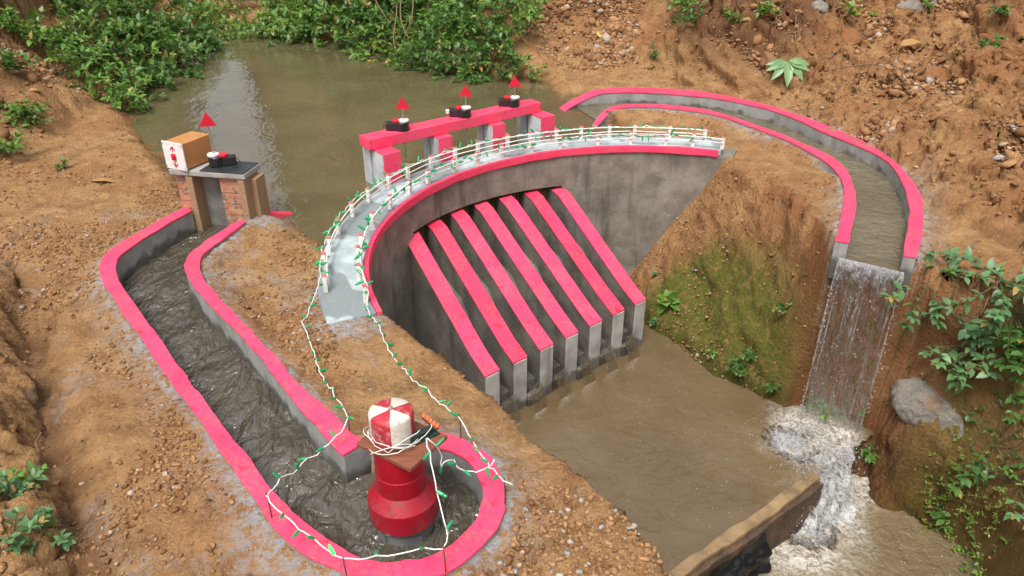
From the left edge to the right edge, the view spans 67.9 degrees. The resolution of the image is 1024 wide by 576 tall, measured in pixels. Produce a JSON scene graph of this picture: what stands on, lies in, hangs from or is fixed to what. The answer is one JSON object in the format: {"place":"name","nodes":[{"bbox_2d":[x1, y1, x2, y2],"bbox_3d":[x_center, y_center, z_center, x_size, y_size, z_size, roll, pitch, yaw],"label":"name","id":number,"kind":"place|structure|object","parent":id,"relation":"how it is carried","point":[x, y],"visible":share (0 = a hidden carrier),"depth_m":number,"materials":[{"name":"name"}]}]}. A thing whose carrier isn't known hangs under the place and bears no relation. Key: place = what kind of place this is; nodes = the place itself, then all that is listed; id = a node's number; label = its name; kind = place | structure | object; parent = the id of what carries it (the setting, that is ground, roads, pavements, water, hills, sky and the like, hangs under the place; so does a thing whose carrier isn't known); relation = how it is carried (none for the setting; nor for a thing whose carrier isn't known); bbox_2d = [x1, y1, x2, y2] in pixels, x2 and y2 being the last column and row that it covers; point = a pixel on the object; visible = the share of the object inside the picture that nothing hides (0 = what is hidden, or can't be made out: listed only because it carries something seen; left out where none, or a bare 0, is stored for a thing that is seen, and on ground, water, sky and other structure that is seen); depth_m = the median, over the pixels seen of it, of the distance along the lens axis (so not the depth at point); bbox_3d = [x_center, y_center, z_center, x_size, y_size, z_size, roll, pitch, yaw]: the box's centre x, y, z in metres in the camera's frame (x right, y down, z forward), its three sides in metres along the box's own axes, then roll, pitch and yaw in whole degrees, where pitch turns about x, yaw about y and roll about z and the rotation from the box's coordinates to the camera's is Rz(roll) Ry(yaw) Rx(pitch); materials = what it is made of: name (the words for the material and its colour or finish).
{"place":"outdoors","nodes":[
{"label":"outdoors","id":0,"kind":"place"},
{"bbox_2d":[127,20,629,245],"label":"pond water","id":1,"kind":"structure","parent":0,"point":[294,120],"depth_m":5.56,"materials":[{"name":"liquid"}]},
{"bbox_2d":[494,62,523,80],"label":"plant","id":2,"kind":"object","parent":1,"relation":"on","point":[501,74],"visible":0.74,"depth_m":6.31,"materials":[{"name":"green plant"}]},
{"bbox_2d":[0,0,1023,575],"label":"ground","id":3,"kind":"structure","parent":0,"point":[898,470],"depth_m":3.59,"materials":[{"name":"soil"}]},
{"bbox_2d":[0,122,29,153],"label":"plant","id":4,"kind":"object","parent":3,"relation":"on","point":[10,145],"visible":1,"depth_m":4.39,"materials":[{"name":"green plant"}]},
{"bbox_2d":[0,48,41,72],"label":"plant","id":5,"kind":"object","parent":3,"relation":"on","point":[11,61],"visible":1,"depth_m":5.04,"materials":[{"name":"green plant"}]},
{"bbox_2d":[0,99,44,125],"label":"plant","id":6,"kind":"object","parent":3,"relation":"on","point":[10,117],"visible":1,"depth_m":4.77,"materials":[{"name":"green plant"}]},
{"bbox_2d":[0,467,48,500],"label":"plant","id":7,"kind":"object","parent":3,"relation":"on","point":[18,486],"visible":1,"depth_m":2.01,"materials":[{"name":"green plant"}]},
{"bbox_2d":[0,505,53,544],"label":"plant","id":8,"kind":"object","parent":3,"relation":"on","point":[27,524],"visible":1,"depth_m":1.89,"materials":[{"name":"green plant"}]},
{"bbox_2d":[7,461,48,487],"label":"plant","id":9,"kind":"object","parent":3,"relation":"on","point":[19,475],"visible":0.54,"depth_m":2.11,"materials":[{"name":"green plant"}]},
{"bbox_2d":[17,101,53,124],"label":"plant","id":10,"kind":"object","parent":3,"relation":"on","point":[32,118],"visible":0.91,"depth_m":4.80,"materials":[{"name":"green plant"}]},
{"bbox_2d":[5,505,75,555],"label":"plant","id":11,"kind":"object","parent":3,"relation":"on","point":[23,541],"visible":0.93,"depth_m":1.92,"materials":[{"name":"green plant"}]},
{"bbox_2d":[51,156,72,169],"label":"plant","id":12,"kind":"object","parent":3,"relation":"on","point":[63,164],"visible":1,"depth_m":4.35,"materials":[{"name":"green plant"}]},
{"bbox_2d":[0,4,163,82],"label":"leafy bush","id":13,"kind":"object","parent":3,"relation":"on","point":[64,56],"visible":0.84,"depth_m":5.68,"materials":[{"name":"green plant"}]},
{"bbox_2d":[0,0,198,72],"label":"leafy bush","id":14,"kind":"object","parent":3,"relation":"on","point":[172,39],"visible":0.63,"depth_m":6.29,"materials":[{"name":"green plant"}]},
{"bbox_2d":[47,37,165,106],"bbox_3d":[-2.945,-1.548,5.511,0.700,0.537,0.566,0,29,0],"label":"leafy bush","id":15,"kind":"object","parent":3,"relation":"on","point":[130,92],"visible":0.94,"depth_m":5.50,"materials":[{"name":"green plant"}]},
{"bbox_2d":[32,0,206,95],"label":"leafy bush","id":16,"kind":"object","parent":3,"relation":"on","point":[154,68],"visible":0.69,"depth_m":6.13,"materials":[{"name":"green plant"}]},
{"bbox_2d":[104,91,136,111],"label":"plant","id":17,"kind":"object","parent":3,"relation":"on","point":[118,104],"visible":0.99,"depth_m":5.40,"materials":[{"name":"green plant"}]},
{"bbox_2d":[51,0,217,59],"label":"leafy bush","id":18,"kind":"object","parent":3,"relation":"on","point":[124,10],"visible":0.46,"depth_m":6.99,"materials":[{"name":"green plant"}]},
{"bbox_2d":[125,100,153,112],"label":"plant","id":19,"kind":"object","parent":3,"relation":"on","point":[141,107],"visible":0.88,"depth_m":5.53,"materials":[{"name":"green plant"}]},
{"bbox_2d":[96,0,238,39],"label":"leafy bush","id":20,"kind":"object","parent":3,"relation":"on","point":[174,4],"visible":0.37,"depth_m":7.77,"materials":[{"name":"green plant"}]},
{"bbox_2d":[112,0,233,68],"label":"leafy bush","id":21,"kind":"object","parent":3,"relation":"on","point":[199,41],"visible":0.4,"depth_m":7.00,"materials":[{"name":"green plant"}]},
{"bbox_2d":[169,161,292,230],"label":"intake gate","id":22,"kind":"structure","parent":3,"relation":"on","point":[223,195],"depth_m":3.71,"materials":[{"name":"brick"}]},
{"bbox_2d":[161,131,211,170],"bbox_3d":[-1.569,-0.665,3.679,0.129,0.134,0.196,13,31,22],"label":"control box","id":23,"kind":"object","parent":22,"relation":"on","point":[187,151],"visible":0.97,"depth_m":3.63,"materials":[{"name":"cardboard"}]},
{"bbox_2d":[199,112,240,168],"bbox_3d":[-1.386,-0.685,3.629,0.144,0.312,0.112,15,32,25],"label":"gate hoist","id":24,"kind":"object","parent":22,"relation":"on","point":[218,159],"visible":0.99,"depth_m":3.64,"materials":[{"name":"black plastic"}]},
{"bbox_2d":[178,0,306,31],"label":"leafy bush","id":25,"kind":"object","parent":3,"relation":"on","point":[219,14],"visible":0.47,"depth_m":8.38,"materials":[{"name":"green plant"}]},
{"bbox_2d":[228,0,369,45],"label":"leafy bush","id":26,"kind":"object","parent":3,"relation":"on","point":[282,23],"visible":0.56,"depth_m":7.80,"materials":[{"name":"green plant"}]},
{"bbox_2d":[99,207,504,575],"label":"headrace channel","id":27,"kind":"object","parent":3,"relation":"on","point":[345,457],"visible":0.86,"depth_m":2.28,"materials":[{"name":"concrete"}]},
{"bbox_2d":[123,224,479,561],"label":"channel water","id":28,"kind":"structure","parent":27,"relation":"in","point":[319,494],"depth_m":2.45,"materials":[{"name":"liquid"}]},
{"bbox_2d":[239,0,404,43],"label":"leafy bush","id":29,"kind":"object","parent":3,"relation":"on","point":[303,9],"visible":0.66,"depth_m":7.76,"materials":[{"name":"green plant"}]},
{"bbox_2d":[264,0,417,52],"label":"leafy bush","id":30,"kind":"object","parent":3,"relation":"on","point":[321,31],"visible":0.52,"depth_m":7.54,"materials":[{"name":"green plant"}]},
{"bbox_2d":[356,398,447,545],"bbox_3d":[-0.291,0.533,2.029,0.194,0.530,0.189,17,33,28],"label":"turbine","id":31,"kind":"object","parent":3,"relation":"on","point":[403,503],"visible":0.98,"depth_m":1.95,"materials":[{"name":"red"}]},
{"bbox_2d":[267,438,452,559],"bbox_3d":[-0.376,0.521,1.827,0.461,0.186,0.226,-4,29,-7],"label":"string light","id":32,"kind":"object","parent":31,"relation":"attached to","point":[331,549],"visible":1,"depth_m":1.84,"materials":[{"name":"plastic"}]},
{"bbox_2d":[427,438,494,477],"bbox_3d":[-0.124,0.435,1.980,0.195,0.180,0.041,-15,32,-24],"label":"string light","id":33,"kind":"object","parent":31,"relation":"hanging from","point":[438,443],"visible":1,"depth_m":1.98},
{"bbox_2d":[339,0,469,38],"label":"leafy bush","id":34,"kind":"object","parent":3,"relation":"on","point":[390,14],"visible":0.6,"depth_m":7.27,"materials":[{"name":"green plant"}]},
{"bbox_2d":[342,0,490,63],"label":"leafy bush","id":35,"kind":"object","parent":3,"relation":"on","point":[388,31],"visible":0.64,"depth_m":7.13,"materials":[{"name":"green plant"}]},
{"bbox_2d":[359,99,554,189],"bbox_3d":[-0.295,-0.694,4.583,1.238,0.670,0.245,-21,35,-33],"label":"sluice frame","id":36,"kind":"object","parent":3,"relation":"on","point":[380,154],"visible":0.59,"depth_m":4.38,"materials":[{"name":"pink paint"}]},
{"bbox_2d":[383,97,409,157],"bbox_3d":[-0.646,-0.893,4.224,0.112,0.346,0.144,-26,38,-38],"label":"gate hoist","id":37,"kind":"object","parent":36,"relation":"attached to","point":[399,125],"visible":1,"depth_m":4.18,"materials":[{"name":"black plastic"}]},
{"bbox_2d":[445,85,471,142],"bbox_3d":[-0.316,-1.019,4.451,0.118,0.346,0.148,-22,36,-34],"label":"gate hoist","id":38,"kind":"object","parent":36,"relation":"attached to","point":[460,111],"visible":0.99,"depth_m":4.41,"materials":[{"name":"black plastic"}]},
{"bbox_2d":[496,76,520,131],"bbox_3d":[-0.029,-1.129,4.649,0.112,0.346,0.144,-21,35,-33],"label":"gate hoist","id":39,"kind":"object","parent":36,"relation":"attached to","point":[512,101],"visible":0.98,"depth_m":4.60,"materials":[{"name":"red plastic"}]},
{"bbox_2d":[383,0,544,75],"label":"leafy bush","id":40,"kind":"object","parent":3,"relation":"on","point":[419,53],"visible":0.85,"depth_m":6.59,"materials":[{"name":"green plant"}]},
{"bbox_2d":[412,0,550,52],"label":"leafy bush","id":41,"kind":"object","parent":3,"relation":"on","point":[526,14],"visible":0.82,"depth_m":6.68,"materials":[{"name":"green plant"}]},
{"bbox_2d":[430,36,532,86],"bbox_3d":[-0.245,-1.825,6.348,0.742,0.442,0.726,-25,38,-37],"label":"leafy bush","id":42,"kind":"object","parent":3,"relation":"on","point":[474,74],"visible":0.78,"depth_m":6.34,"materials":[{"name":"green plant"}]},
{"bbox_2d":[0,0,1023,212],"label":"soil clods","id":43,"kind":"object","parent":3,"relation":"on","point":[32,76],"visible":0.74,"depth_m":5.68,"materials":[{"name":"soil"}]},
{"bbox_2d":[0,0,1023,575],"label":"pebbles","id":44,"kind":"object","parent":3,"relation":"on","point":[532,508],"visible":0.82,"depth_m":2.29,"materials":[{"name":"stone"}]},
{"bbox_2d":[317,136,737,413],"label":"arch dam","id":45,"kind":"structure","parent":3,"relation":"on","point":[506,296],"depth_m":4.15,"materials":[{"name":"concrete"}]},
{"bbox_2d":[321,124,706,292],"bbox_3d":[-0.058,-0.620,4.070,2.728,0.084,0.824,-26,38,-38],"label":"guardrail","id":46,"kind":"object","parent":45,"relation":"on","point":[325,258],"visible":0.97,"depth_m":4.21,"materials":[{"name":"metal"}]},
{"bbox_2d":[314,122,703,277],"bbox_3d":[-0.076,-0.644,4.078,2.730,0.077,0.844,-26,38,-38],"label":"string light","id":47,"kind":"object","parent":46,"relation":"attached to","point":[345,211],"visible":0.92,"depth_m":4.03,"materials":[{"name":"plastic"}]},
{"bbox_2d":[356,131,725,303],"bbox_3d":[0.049,-0.564,3.968,0.859,0.085,2.595,26,38,38],"label":"guardrail","id":48,"kind":"object","parent":45,"relation":"on","point":[428,181],"visible":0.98,"depth_m":4.24,"materials":[{"name":"metal"}]},
{"bbox_2d":[354,129,722,286],"bbox_3d":[0.047,-0.589,3.966,0.859,0.079,2.570,26,38,38],"label":"string light","id":49,"kind":"object","parent":48,"relation":"attached to","point":[367,218],"visible":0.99,"depth_m":4.10,"materials":[{"name":"plastic"}]},
{"bbox_2d":[502,333,638,423],"bbox_3d":[0.331,0.470,3.985,0.973,0.122,0.069,-22,36,-34],"label":"trickle","id":50,"kind":"object","parent":45,"relation":"attached to","point":[565,379],"visible":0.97,"depth_m":3.94,"materials":[{"name":"brown liquid"}]},
{"bbox_2d":[514,60,548,81],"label":"plant","id":51,"kind":"object","parent":3,"relation":"on","point":[531,74],"visible":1,"depth_m":6.24,"materials":[{"name":"green plant"}]},
{"bbox_2d":[656,289,679,314],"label":"plant","id":52,"kind":"object","parent":3,"relation":"on","point":[666,298],"visible":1,"depth_m":4.49,"materials":[{"name":"green plant"}]},
{"bbox_2d":[659,0,695,11],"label":"plant","id":53,"kind":"object","parent":3,"relation":"on","point":[678,2],"visible":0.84,"depth_m":6.43,"materials":[{"name":"green plant"}]},
{"bbox_2d":[668,0,707,25],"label":"plant","id":54,"kind":"object","parent":3,"relation":"on","point":[692,19],"visible":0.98,"depth_m":6.18,"materials":[{"name":"green plant"}]},
{"bbox_2d":[725,358,747,376],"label":"plant","id":55,"kind":"object","parent":3,"relation":"on","point":[738,370],"visible":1,"depth_m":3.97,"materials":[{"name":"green plant"}]},
{"bbox_2d":[724,6,748,24],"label":"plant","id":56,"kind":"object","parent":3,"relation":"on","point":[729,14],"visible":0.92,"depth_m":5.81,"materials":[{"name":"green plant"}]},
{"bbox_2d":[560,87,923,293],"bbox_3d":[1.497,-0.812,4.691,1.319,0.193,3.025,-14,32,-23],"label":"spillway channel","id":57,"kind":"object","parent":3,"relation":"on","point":[901,181],"visible":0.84,"depth_m":4.79,"materials":[{"name":"concrete"}]},
{"bbox_2d":[577,103,905,270],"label":"spillway water","id":58,"kind":"structure","parent":57,"relation":"in","point":[877,233],"depth_m":3.96,"materials":[{"name":"liquid"}]},
{"bbox_2d":[668,472,823,575],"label":"wooden plank","id":59,"kind":"object","parent":3,"relation":"on","point":[776,518],"visible":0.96,"depth_m":3.21,"materials":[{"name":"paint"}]},
{"bbox_2d":[708,532,771,575],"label":"plastic sheet","id":60,"kind":"object","parent":59,"relation":"hanging from","point":[754,560],"visible":1,"depth_m":3.14,"materials":[{"name":"plastic"}]},
{"bbox_2d":[739,344,757,361],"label":"plant","id":61,"kind":"object","parent":3,"relation":"on","point":[750,353],"visible":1,"depth_m":3.95,"materials":[{"name":"green plant"}]},
{"bbox_2d":[754,0,780,17],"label":"plant","id":62,"kind":"object","parent":3,"relation":"on","point":[762,8],"visible":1,"depth_m":5.59,"materials":[{"name":"green plant"}]},
{"bbox_2d":[761,380,781,392],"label":"plant","id":63,"kind":"object","parent":3,"relation":"on","point":[769,387],"visible":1,"depth_m":3.85,"materials":[{"name":"green plant"}]},
{"bbox_2d":[766,58,808,86],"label":"small plant","id":64,"kind":"object","parent":3,"relation":"on","point":[790,67],"visible":1,"depth_m":5.56,"materials":[{"name":"plant"}]},
{"bbox_2d":[771,272,805,315],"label":"plant","id":65,"kind":"object","parent":3,"relation":"on","point":[780,307],"visible":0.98,"depth_m":3.80,"materials":[{"name":"green plant"}]},
{"bbox_2d":[811,0,828,13],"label":"rock","id":66,"kind":"object","parent":3,"relation":"on","point":[822,6],"visible":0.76,"depth_m":5.87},
{"bbox_2d":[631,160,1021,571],"bbox_3d":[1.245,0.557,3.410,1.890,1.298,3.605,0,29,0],"label":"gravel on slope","id":67,"kind":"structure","parent":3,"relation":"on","point":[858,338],"depth_m":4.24,"materials":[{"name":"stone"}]},
{"bbox_2d":[804,266,880,420],"bbox_3d":[1.612,0.282,3.629,0.284,0.792,0.170,-11,31,-20],"label":"creeping plant","id":68,"kind":"object","parent":3,"relation":"on","point":[822,416],"visible":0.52,"depth_m":3.77,"materials":[{"name":"green plant"}]},
{"bbox_2d":[839,0,864,19],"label":"plant","id":69,"kind":"object","parent":3,"relation":"on","point":[850,5],"visible":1,"depth_m":5.85,"materials":[{"name":"green plant"}]},
{"bbox_2d":[855,263,934,417],"bbox_3d":[1.744,0.273,3.472,0.172,0.836,0.101,0,29,0],"label":"creeping plant","id":70,"kind":"object","parent":3,"relation":"on","point":[927,265],"visible":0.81,"depth_m":3.57,"materials":[{"name":"green plant"}]},
{"bbox_2d":[842,267,955,463],"bbox_3d":[1.743,0.366,3.481,0.287,1.035,0.175,-16,33,-26],"label":"creeping plant","id":71,"kind":"object","parent":3,"relation":"on","point":[868,454],"visible":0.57,"depth_m":3.65,"materials":[{"name":"green plant"}]},
{"bbox_2d":[896,0,922,11],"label":"rock","id":72,"kind":"object","parent":3,"relation":"on","point":[915,5],"visible":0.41,"depth_m":6.30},
{"bbox_2d":[901,38,919,45],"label":"fallen leaf","id":73,"kind":"object","parent":3,"relation":"on","point":[911,41],"visible":1,"depth_m":5.67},
{"bbox_2d":[890,377,964,438],"bbox_3d":[1.883,0.563,3.454,0.126,0.209,0.369,-15,56,-47],"label":"rock","id":74,"kind":"object","parent":3,"relation":"on","point":[915,400],"visible":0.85,"depth_m":3.42,"materials":[{"name":"stone"}]},
{"bbox_2d":[879,259,991,328],"bbox_3d":[1.822,0.018,3.266,0.363,0.267,0.267,-11,31,-19],"label":"creeping plant","id":75,"kind":"object","parent":3,"relation":"on","point":[938,324],"visible":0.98,"depth_m":3.26,"materials":[{"name":"green plant"}]},
{"bbox_2d":[917,345,975,390],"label":"creeping plant","id":76,"kind":"object","parent":3,"relation":"on","point":[955,356],"visible":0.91,"depth_m":3.28,"materials":[{"name":"green plant"}]},
{"bbox_2d":[924,421,971,504],"bbox_3d":[1.937,0.787,3.396,0.146,0.421,0.151,0,29,0],"label":"mossy herb","id":77,"kind":"object","parent":3,"relation":"on","point":[949,471],"visible":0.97,"depth_m":3.39,"materials":[{"name":"green plant"}]},
{"bbox_2d":[898,247,1022,373],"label":"creeping plant","id":78,"kind":"object","parent":3,"relation":"on","point":[974,331],"visible":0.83,"depth_m":3.21,"materials":[{"name":"green plant"}]},
{"bbox_2d":[925,388,1003,532],"bbox_3d":[1.976,0.751,3.315,0.277,0.665,0.137,-25,37,-37],"label":"creeping plant","id":79,"kind":"object","parent":3,"relation":"on","point":[938,514],"visible":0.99,"depth_m":3.38,"materials":[{"name":"green plant"}]},
{"bbox_2d":[952,372,984,424],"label":"creeping plant","id":80,"kind":"object","parent":3,"relation":"on","point":[967,417],"visible":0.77,"depth_m":3.33,"materials":[{"name":"green plant"}]},
{"bbox_2d":[920,414,1023,558],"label":"mossy herb","id":81,"kind":"object","parent":3,"relation":"on","point":[965,506],"visible":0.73,"depth_m":3.27,"materials":[{"name":"green plant"}]},
{"bbox_2d":[921,242,1023,336],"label":"creeping plant","id":82,"kind":"object","parent":3,"relation":"on","point":[996,314],"visible":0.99,"depth_m":3.11,"materials":[{"name":"green plant"}]},
{"bbox_2d":[947,280,1023,498],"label":"creeping plant","id":83,"kind":"object","parent":3,"relation":"on","point":[965,480],"visible":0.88,"depth_m":3.19,"materials":[{"name":"green plant"}]},
{"bbox_2d":[953,245,1023,387],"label":"creeping plant","id":84,"kind":"object","parent":3,"relation":"on","point":[987,372],"visible":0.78,"depth_m":3.18,"materials":[{"name":"green plant"}]},
{"bbox_2d":[954,499,1023,575],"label":"creeping plant","id":85,"kind":"object","parent":3,"relation":"on","point":[976,573],"visible":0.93,"depth_m":3.23,"materials":[{"name":"green plant"}]},
{"bbox_2d":[977,32,1007,49],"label":"plant","id":86,"kind":"object","parent":3,"relation":"on","point":[995,44],"visible":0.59,"depth_m":5.46,"materials":[{"name":"green plant"}]},
{"bbox_2d":[971,463,1023,529],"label":"creeping plant","id":87,"kind":"object","parent":3,"relation":"on","point":[1017,516],"visible":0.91,"depth_m":3.11,"materials":[{"name":"green plant"}]},
{"bbox_2d":[985,3,1012,15],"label":"plant","id":88,"kind":"object","parent":3,"relation":"on","point":[1004,11],"visible":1,"depth_m":5.53,"materials":[{"name":"green plant"}]},
{"bbox_2d":[994,313,1023,386],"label":"creeping plant","id":89,"kind":"object","parent":3,"relation":"on","point":[1014,339],"visible":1,"depth_m":3.08,"materials":[{"name":"green plant"}]},
{"bbox_2d":[1002,319,1023,424],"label":"creeping plant","id":90,"kind":"object","parent":3,"relation":"on","point":[1010,419],"visible":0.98,"depth_m":3.11,"materials":[{"name":"green plant"}]},
{"bbox_3d":[-0.485,0.417,2.264,0.007,0.136,0.006,0,29,0],"label":"wire stake","id":91,"kind":"object","parent":3,"relation":"on","visible":0},
{"bbox_2d":[266,277,353,496],"bbox_3d":[-0.611,0.265,2.471,0.213,0.110,1.202,-4,29,-8],"label":"string light","id":92,"kind":"object","parent":91,"relation":"hanging from","point":[303,459],"visible":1,"depth_m":2.27,"materials":[{"name":"plastic"}]},
{"bbox_3d":[-0.151,0.429,2.231,0.007,0.146,0.006,0,29,0],"label":"wire stake","id":93,"kind":"object","parent":3,"relation":"on","visible":0},
{"bbox_2d":[362,287,512,484],"bbox_3d":[-0.302,0.281,2.439,0.061,0.114,1.211,-14,32,-24],"label":"string light","id":94,"kind":"object","parent":93,"relation":"attached to","point":[477,450],"visible":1,"depth_m":2.32,"materials":[{"name":"plastic"}]},
{"bbox_2d":[510,324,873,573],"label":"pool water","id":95,"kind":"structure","parent":0,"point":[661,454],"depth_m":3.63,"materials":[{"name":"liquid"}]},
{"bbox_2d":[763,426,818,462],"bbox_3d":[1.321,0.739,3.605,0.260,0.068,0.340,-15,32,-25],"label":"foam","id":96,"kind":"object","parent":95,"relation":"on","point":[778,439],"visible":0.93,"depth_m":3.60,"materials":[{"name":"white liquid"}]},
{"bbox_2d":[739,401,915,483],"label":"splash drops","id":97,"kind":"object","parent":95,"relation":"on","point":[809,430],"visible":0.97,"depth_m":3.64,"materials":[{"name":"liquid"}]},
{"bbox_2d":[799,259,903,436],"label":"spray drops","id":98,"kind":"object","parent":95,"relation":"on","point":[852,339],"visible":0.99,"depth_m":3.51,"materials":[{"name":"liquid"}]},
{"bbox_2d":[859,273,903,431],"bbox_3d":[1.698,0.340,3.516,0.012,0.896,0.079,15,32,24],"label":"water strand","id":99,"kind":"object","parent":95,"relation":"on","point":[884,342],"visible":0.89,"depth_m":3.46},
{"bbox_2d":[802,258,903,433],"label":"waterfall","id":100,"kind":"structure","parent":0,"point":[850,355],"depth_m":3.55,"materials":[{"name":"white liquid"}]},
{"bbox_2d":[799,258,839,417],"bbox_3d":[1.460,0.254,3.620,0.013,0.846,0.109,17,33,28],"label":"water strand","id":101,"kind":"object","parent":100,"relation":"attached to","point":[823,318],"visible":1,"depth_m":3.58},
{"bbox_2d":[758,471,978,575],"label":"stream water","id":102,"kind":"structure","parent":0,"point":[875,540],"depth_m":3.33,"materials":[{"name":"liquid"}]},
{"bbox_2d":[788,516,839,549],"bbox_3d":[1.313,1.066,3.458,0.340,0.083,0.400,-22,36,-34],"label":"foam","id":103,"kind":"object","parent":102,"relation":"on","point":[807,534],"visible":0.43,"depth_m":3.39,"materials":[{"name":"white liquid"}]},
{"bbox_2d":[780,427,870,549],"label":"splash drops","id":104,"kind":"object","parent":102,"relation":"on","point":[828,468],"visible":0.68,"depth_m":3.46,"materials":[{"name":"liquid"}]},
{"bbox_2d":[800,445,856,533],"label":"waterfall","id":105,"kind":"structure","parent":102,"relation":"on","point":[847,514],"depth_m":3.46,"materials":[{"name":"white liquid"}]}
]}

